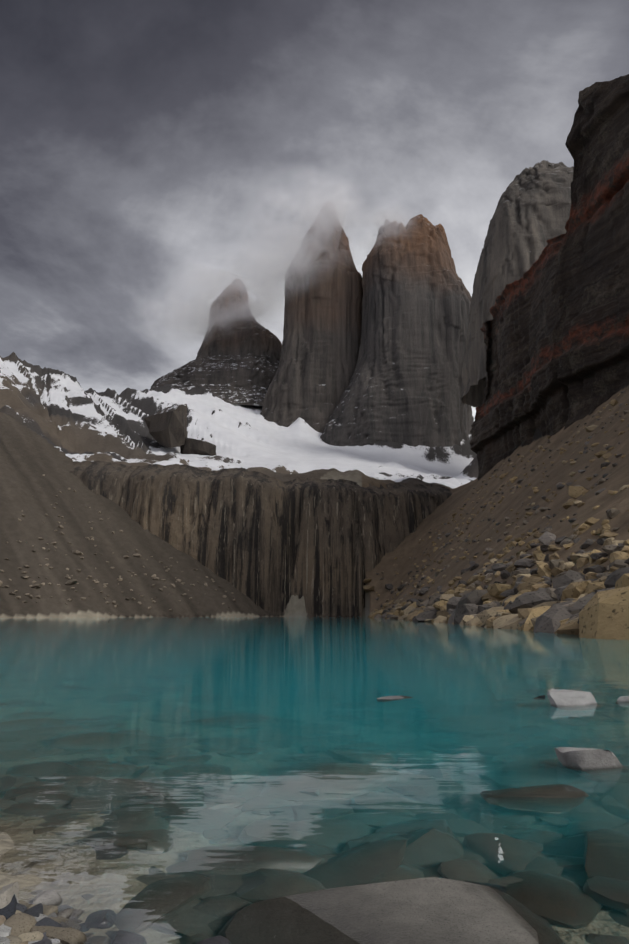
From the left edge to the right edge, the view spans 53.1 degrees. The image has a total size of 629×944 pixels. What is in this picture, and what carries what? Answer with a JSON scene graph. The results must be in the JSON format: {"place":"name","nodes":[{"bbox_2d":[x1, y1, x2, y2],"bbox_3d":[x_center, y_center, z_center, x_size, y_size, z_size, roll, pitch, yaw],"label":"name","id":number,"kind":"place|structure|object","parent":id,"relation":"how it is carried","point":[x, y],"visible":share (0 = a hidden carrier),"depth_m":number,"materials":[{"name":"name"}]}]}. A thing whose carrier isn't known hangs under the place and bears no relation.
{"place":"outdoors","nodes":[
{"label":"outdoors","id":0,"kind":"place"},
{"bbox_2d":[0,617,628,943],"bbox_3d":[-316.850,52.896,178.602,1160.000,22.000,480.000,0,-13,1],"label":"lake water","id":1,"kind":"structure","parent":0,"point":[188,780],"depth_m":5.47,"materials":[{"name":"teal liquid"}]},
{"bbox_2d":[0,352,628,888],"bbox_3d":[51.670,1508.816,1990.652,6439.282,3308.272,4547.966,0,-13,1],"label":"ground terrain","id":2,"kind":"structure","parent":0,"point":[54,424],"depth_m":311.75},
{"bbox_2d":[144,404,215,455],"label":"boulders","id":3,"kind":"object","parent":2,"relation":"on","point":[167,427],"visible":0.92,"depth_m":998.41,"materials":[{"name":"stone"}]},
{"bbox_2d":[150,279,281,405],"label":"peak","id":4,"kind":"structure","parent":2,"relation":"on","point":[238,368],"depth_m":1666.58,"materials":[{"name":"stone"}]},
{"bbox_2d":[69,460,451,616],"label":"rock wall","id":5,"kind":"structure","parent":2,"relation":"on","point":[265,542],"depth_m":330.45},
{"bbox_2d":[260,201,362,432],"bbox_3d":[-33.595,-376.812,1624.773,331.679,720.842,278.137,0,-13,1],"label":"tower","id":6,"kind":"structure","parent":2,"relation":"on","point":[310,382],"depth_m":1527.33,"materials":[{"name":"stone"}]},
{"bbox_2d":[0,386,628,638],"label":"talus boulders","id":7,"kind":"object","parent":2,"relation":"on","point":[591,601],"visible":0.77,"depth_m":84.49,"materials":[{"name":"stone"}]},
{"bbox_2d":[0,688,628,943],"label":"rocks","id":8,"kind":"object","parent":2,"relation":"on","point":[432,910],"visible":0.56,"depth_m":2.84,"materials":[{"name":"stone"}]},
{"bbox_2d":[320,218,473,446],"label":"rock tower","id":9,"kind":"structure","parent":2,"relation":"on","point":[404,386],"depth_m":1426.83,"materials":[{"name":"stone"}]},
{"bbox_2d":[406,214,432,225],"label":"tower peak","id":10,"kind":"structure","parent":9,"relation":"on","point":[417,219],"depth_m":1584.88,"materials":[{"name":"stone"}]},
{"bbox_2d":[460,160,573,407],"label":"tower","id":11,"kind":"structure","parent":2,"relation":"on","point":[530,217],"depth_m":1094.96,"materials":[{"name":"stone"}]},
{"bbox_2d":[0,0,628,420],"label":"sky","id":12,"kind":"structure","parent":0,"point":[157,156],"materials":[{"name":"grey"}]},
{"bbox_2d":[470,74,628,480],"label":"dark cliff","id":13,"kind":"structure","parent":0,"point":[555,330],"depth_m":281.13,"materials":[{"name":"black stone"}]}
]}

